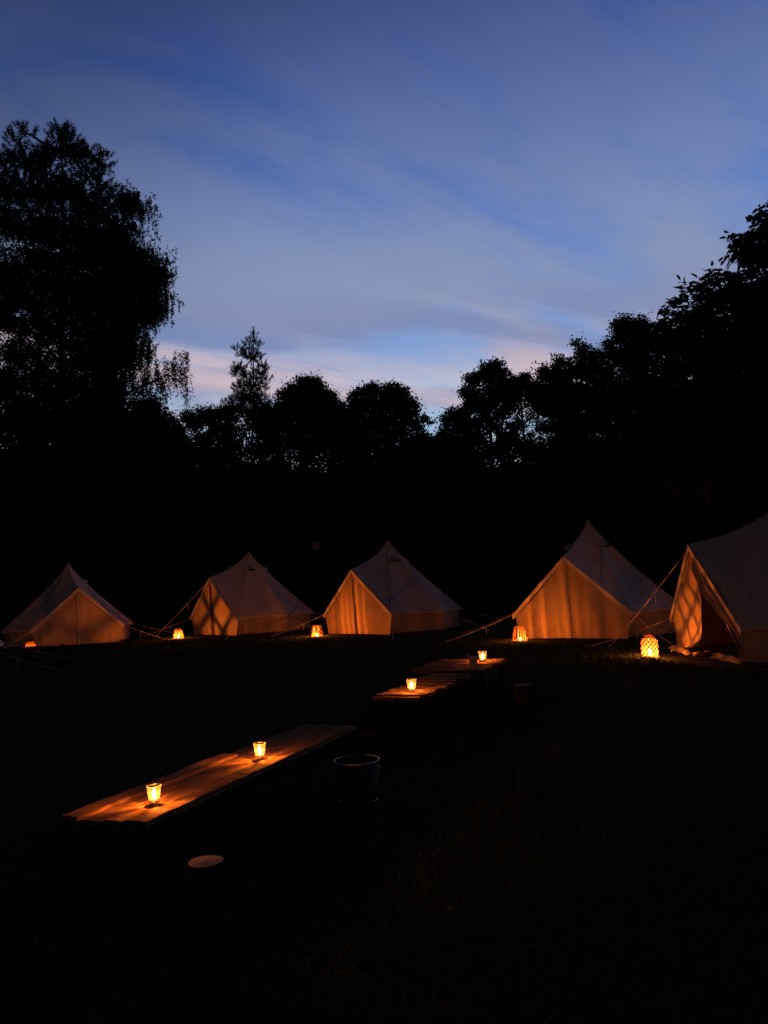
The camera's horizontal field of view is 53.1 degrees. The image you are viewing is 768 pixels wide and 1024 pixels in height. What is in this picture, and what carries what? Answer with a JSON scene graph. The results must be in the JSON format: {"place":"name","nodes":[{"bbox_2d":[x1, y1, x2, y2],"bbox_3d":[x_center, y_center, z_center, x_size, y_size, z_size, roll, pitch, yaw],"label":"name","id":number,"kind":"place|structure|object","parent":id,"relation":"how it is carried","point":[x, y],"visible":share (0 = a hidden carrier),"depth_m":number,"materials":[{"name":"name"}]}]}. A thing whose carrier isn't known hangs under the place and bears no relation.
{"place":"outdoors","nodes":[
{"label":"outdoors","id":0,"kind":"place"},
{"bbox_2d":[0,596,767,1023],"bbox_3d":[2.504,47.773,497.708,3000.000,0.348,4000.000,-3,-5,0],"label":"ground","id":1,"kind":"structure","parent":0,"point":[500,610],"depth_m":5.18,"materials":[{"name":"plant"}]},
{"bbox_2d":[25,641,35,646],"bbox_3d":[-10.530,4.052,22.905,0.382,0.402,0.384,-3,-5,0],"label":"lantern","id":2,"kind":"object","parent":1,"relation":"on","point":[28,643],"visible":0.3,"depth_m":22.84,"materials":[{"name":"brown"}]},
{"bbox_2d":[0,640,68,672],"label":"rail fence","id":3,"kind":"object","parent":1,"relation":"on","point":[2,643],"visible":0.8,"depth_m":18.28,"materials":[{"name":"brown wood"}]},
{"bbox_2d":[0,235,105,600],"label":"birch tree","id":4,"kind":"object","parent":1,"relation":"on","point":[28,404],"visible":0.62,"depth_m":38.12,"materials":[{"name":"green plant"}]},
{"bbox_2d":[1,563,171,648],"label":"bell tent","id":5,"kind":"object","parent":1,"relation":"on","point":[69,605],"visible":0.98,"depth_m":26.71,"materials":[{"name":"beige fabric"}]},
{"bbox_2d":[32,592,77,646],"bbox_3d":[-11.202,3.645,26.227,1.464,1.891,0.081,0,-6,-30],"label":"door panel","id":6,"kind":"structure","parent":5,"relation":"in","point":[61,628],"depth_m":26.29,"materials":[{"name":"fabric"}]},
{"bbox_2d":[79,592,120,643],"bbox_3d":[-9.978,3.655,27.021,1.465,1.891,0.080,1,-7,-36],"label":"door panel","id":7,"kind":"structure","parent":5,"relation":"in","point":[95,626],"depth_m":26.87,"materials":[{"name":"fabric"}]},
{"bbox_2d":[0,116,176,576],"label":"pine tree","id":8,"kind":"object","parent":1,"relation":"on","point":[52,195],"visible":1,"depth_m":33.88,"materials":[{"name":"green plant"}]},
{"bbox_2d":[27,179,184,588],"bbox_3d":[-13.180,-5.366,36.624,7.341,22.068,5.655,-3,-5,0],"label":"birch tree","id":9,"kind":"object","parent":1,"relation":"on","point":[106,318],"visible":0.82,"depth_m":36.31,"materials":[{"name":"green plant"}]},
{"bbox_2d":[66,388,197,629],"bbox_3d":[-12.084,-0.279,36.962,6.072,11.887,4.270,-3,-5,0],"label":"tree","id":10,"kind":"object","parent":1,"relation":"on","point":[141,425],"visible":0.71,"depth_m":36.64,"materials":[{"name":"green plant"}]},
{"bbox_2d":[109,350,194,612],"bbox_3d":[-9.966,-1.125,34.063,4.201,12.806,1.842,-5,-6,23],"label":"birch tree","id":11,"kind":"object","parent":1,"relation":"on","point":[149,384],"visible":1,"depth_m":34.26,"materials":[{"name":"green plant"}]},
{"bbox_2d":[173,628,183,638],"bbox_3d":[-7.068,4.200,26.430,0.388,0.407,0.388,-3,-5,0],"label":"netted lantern","id":12,"kind":"object","parent":1,"relation":"on","point":[177,633],"visible":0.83,"depth_m":26.35,"materials":[{"name":"brown"}]},
{"bbox_2d":[188,855,227,956],"bbox_3d":[-0.787,1.748,3.424,0.169,0.382,0.170,-3,-5,0],"label":"log stool","id":13,"kind":"object","parent":1,"relation":"on","point":[207,911],"visible":0.96,"depth_m":3.36,"materials":[{"name":"brown wood"}]},
{"bbox_2d":[61,724,357,909],"bbox_3d":[-0.918,1.842,4.993,0.504,0.461,2.563,-5,-6,23],"label":"plank table","id":14,"kind":"object","parent":1,"relation":"on","point":[190,791],"visible":0.96,"depth_m":4.37,"materials":[{"name":"brown wood"}]},
{"bbox_2d":[147,784,160,803],"bbox_3d":[-1.224,1.501,4.093,0.077,0.088,0.077,-3,-5,0],"label":"candle glass","id":15,"kind":"object","parent":14,"relation":"on","point":[153,790],"visible":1,"depth_m":4.08,"materials":[{"name":"clear glass"}]},
{"bbox_2d":[253,742,264,758],"bbox_3d":[-0.816,1.566,5.049,0.082,0.094,0.082,-3,-5,0],"label":"candle glass","id":16,"kind":"object","parent":14,"relation":"on","point":[259,746],"visible":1,"depth_m":5.03,"materials":[{"name":"clear glass"}]},
{"bbox_2d":[175,400,255,481],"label":"broadleaf tree","id":17,"kind":"object","parent":1,"relation":"on","point":[225,418],"visible":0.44,"depth_m":44.13,"materials":[{"name":"green plant"}]},
{"bbox_2d":[138,550,324,639],"bbox_3d":[-4.711,3.090,29.794,7.371,3.232,8.802,2,-7,-45],"label":"bell tent","id":18,"kind":"object","parent":1,"relation":"on","point":[248,594],"visible":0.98,"depth_m":28.15,"materials":[{"name":"beige fabric"}]},
{"bbox_2d":[192,584,213,634],"bbox_3d":[-6.817,3.589,28.769,0.110,2.019,1.563,2,-7,-42],"label":"door panel","id":19,"kind":"structure","parent":18,"relation":"in","point":[201,621],"depth_m":28.59,"materials":[{"name":"fabric"}]},
{"bbox_2d":[210,583,237,635],"bbox_3d":[-5.742,3.428,27.651,1.561,2.019,0.106,-8,-7,44],"label":"door panel","id":20,"kind":"structure","parent":18,"relation":"in","point":[224,620],"depth_m":27.74,"materials":[{"name":"fabric"}]},
{"bbox_2d":[219,325,279,462],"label":"pine tree","id":21,"kind":"object","parent":1,"relation":"on","point":[255,409],"visible":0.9,"depth_m":45.83,"materials":[{"name":"green plant"}]},
{"bbox_2d":[242,370,371,491],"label":"broadleaf tree","id":22,"kind":"object","parent":1,"relation":"on","point":[306,412],"visible":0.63,"depth_m":46.03,"materials":[{"name":"green plant"}]},
{"bbox_2d":[312,542,319,618],"bbox_3d":[-3.273,3.366,37.908,0.340,3.790,0.120,-3,-5,0],"label":"pale sign board","id":23,"kind":"object","parent":1,"relation":"on","point":[316,546],"visible":0.97,"depth_m":37.95,"materials":[{"name":"grey"}]},
{"bbox_2d":[311,625,322,636],"bbox_3d":[-2.054,3.669,23.566,0.400,0.399,0.400,-3,-5,0],"label":"slatted lantern","id":24,"kind":"object","parent":1,"relation":"on","point":[314,632],"visible":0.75,"depth_m":23.45,"materials":[{"name":"wicker"}]},
{"bbox_2d":[333,754,379,811],"bbox_3d":[-0.185,1.898,5.381,0.327,0.325,0.336,-3,-5,0],"label":"metal bucket","id":25,"kind":"object","parent":1,"relation":"on","point":[356,776],"visible":1,"depth_m":5.27,"materials":[{"name":"grey metal"}]},
{"bbox_2d":[323,378,441,549],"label":"broadleaf tree","id":26,"kind":"object","parent":1,"relation":"on","point":[381,429],"visible":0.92,"depth_m":43.93,"materials":[{"name":"green plant"}]},
{"bbox_2d":[0,440,767,633],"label":"woodland understory","id":27,"kind":"object","parent":1,"relation":"on","point":[189,550],"visible":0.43,"depth_m":43.01,"materials":[{"name":"green plant"}]},
{"bbox_2d":[0,405,763,505],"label":"scrub foliage","id":28,"kind":"object","parent":27,"relation":"on","point":[257,455],"visible":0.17,"depth_m":43.06,"materials":[{"name":"green"}]},
{"bbox_2d":[271,539,513,638],"bbox_3d":[0.706,2.492,26.120,8.414,3.170,7.228,-8,-7,44],"label":"bell tent","id":29,"kind":"object","parent":1,"relation":"on","point":[388,588],"visible":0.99,"depth_m":24.41,"materials":[{"name":"beige fabric"}]},
{"bbox_2d":[326,575,356,633],"bbox_3d":[-1.440,2.978,25.039,0.107,1.980,1.533,2,-7,-43],"label":"door panel","id":30,"kind":"structure","parent":29,"relation":"in","point":[340,618],"depth_m":24.84,"materials":[{"name":"fabric"}]},
{"bbox_2d":[352,575,390,634],"bbox_3d":[-0.364,2.822,23.968,1.533,1.980,0.092,-8,-7,42],"label":"door panel","id":31,"kind":"structure","parent":29,"relation":"in","point":[371,618],"depth_m":24.06,"materials":[{"name":"fabric"}]},
{"bbox_2d":[371,673,470,742],"bbox_3d":[0.472,2.076,8.278,0.538,0.460,1.750,-5,-6,23],"label":"plank table","id":32,"kind":"object","parent":1,"relation":"on","point":[433,687],"visible":0.94,"depth_m":7.89,"materials":[{"name":"brown wood"}]},
{"bbox_2d":[406,679,415,691],"bbox_3d":[0.279,1.750,7.767,0.102,0.117,0.102,-3,-5,0],"label":"candle glass","id":33,"kind":"object","parent":32,"relation":"on","point":[413,685],"visible":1,"depth_m":7.74,"materials":[{"name":"clear glass"}]},
{"bbox_2d":[411,658,507,705],"bbox_3d":[1.038,2.218,10.114,0.989,0.460,1.300,-5,-6,23],"label":"plank table","id":34,"kind":"object","parent":1,"relation":"on","point":[487,667],"visible":0.88,"depth_m":9.85,"materials":[{"name":"brown wood"}]},
{"bbox_2d":[466,653,477,668],"bbox_3d":[1.093,1.822,9.425,0.118,0.199,0.118,-8,-7,43],"label":"plastic cup","id":35,"kind":"object","parent":34,"relation":"on","point":[473,662],"visible":1,"depth_m":9.38,"materials":[{"name":"beige"}]},
{"bbox_2d":[478,651,485,660],"bbox_3d":[1.314,1.920,10.245,0.113,0.129,0.113,-3,-5,0],"label":"candle glass","id":36,"kind":"object","parent":34,"relation":"on","point":[482,654],"visible":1,"depth_m":10.21,"materials":[{"name":"clear glass"}]},
{"bbox_2d":[408,356,535,608],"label":"broadleaf tree","id":37,"kind":"object","parent":1,"relation":"on","point":[500,393],"visible":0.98,"depth_m":40.10,"materials":[{"name":"green plant"}]},
{"bbox_2d":[512,626,527,641],"bbox_3d":[3.187,2.877,18.029,0.400,0.399,0.400,-3,-5,0],"label":"slatted lantern","id":38,"kind":"object","parent":1,"relation":"on","point":[524,637],"visible":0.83,"depth_m":17.93,"materials":[{"name":"wicker"}]},
{"bbox_2d":[513,683,534,720],"bbox_3d":[1.548,2.101,8.510,0.227,0.382,0.228,-3,-5,0],"label":"log stool","id":39,"kind":"object","parent":1,"relation":"on","point":[524,701],"visible":0.94,"depth_m":8.42,"materials":[{"name":"brown wood"}]},
{"bbox_2d":[495,369,570,590],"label":"broadleaf tree","id":40,"kind":"object","parent":1,"relation":"on","point":[521,426],"visible":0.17,"depth_m":46.05,"materials":[{"name":"green plant"}]},
{"bbox_2d":[440,520,675,643],"bbox_3d":[5.693,1.740,20.316,8.102,3.060,6.986,-7,-7,37],"label":"bell tent","id":41,"kind":"object","parent":1,"relation":"on","point":[593,583],"visible":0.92,"depth_m":18.54,"materials":[{"name":"beige fabric"}]},
{"bbox_2d":[516,562,571,638],"bbox_3d":[3.883,2.173,19.040,1.480,1.911,0.095,-7,-7,40],"label":"door panel","id":42,"kind":"structure","parent":41,"relation":"in","point":[546,615],"depth_m":18.84,"materials":[{"name":"fabric"}]},
{"bbox_2d":[565,563,630,638],"bbox_3d":[5.044,2.029,18.143,1.480,1.911,0.096,-7,-7,35],"label":"door panel","id":43,"kind":"structure","parent":41,"relation":"in","point":[592,614],"depth_m":18.20,"materials":[{"name":"fabric"}]},
{"bbox_2d":[523,352,619,552],"bbox_3d":[9.144,-1.683,36.144,5.205,12.318,3.470,-3,-5,0],"label":"broadleaf tree","id":44,"kind":"object","parent":1,"relation":"on","point":[561,412],"visible":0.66,"depth_m":35.73,"materials":[{"name":"green plant"}]},
{"bbox_2d":[555,334,630,528],"bbox_3d":[9.669,-1.904,34.130,4.008,12.352,3.135,-3,-5,0],"label":"broadleaf tree","id":45,"kind":"object","parent":1,"relation":"on","point":[594,392],"visible":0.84,"depth_m":34.06,"materials":[{"name":"green plant"}]},
{"bbox_2d":[594,311,687,559],"bbox_3d":[11.292,-2.459,33.518,4.443,13.157,3.667,-3,-5,0],"label":"broadleaf tree","id":46,"kind":"object","parent":1,"relation":"on","point":[623,425],"visible":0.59,"depth_m":33.14,"materials":[{"name":"green plant"}]},
{"bbox_2d":[640,635,658,658],"bbox_3d":[4.677,2.373,13.546,0.299,0.410,0.298,-3,-5,0],"label":"netted lantern","id":47,"kind":"object","parent":1,"relation":"on","point":[652,638],"visible":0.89,"depth_m":13.48,"materials":[{"name":"yellow"}]},
{"bbox_2d":[585,513,767,665],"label":"bell tent","id":48,"kind":"object","parent":1,"relation":"on","point":[719,609],"visible":1,"depth_m":13.18,"materials":[{"name":"beige fabric"}]},
{"bbox_2d":[625,200,767,523],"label":"walnut tree","id":49,"kind":"object","parent":1,"relation":"on","point":[710,354],"visible":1,"depth_m":15.19,"materials":[{"name":"green plant"}]},
{"bbox_2d":[0,0,767,467],"label":"sky","id":50,"kind":"structure","parent":0,"point":[414,193],"materials":[{"name":"blue"}]}
]}

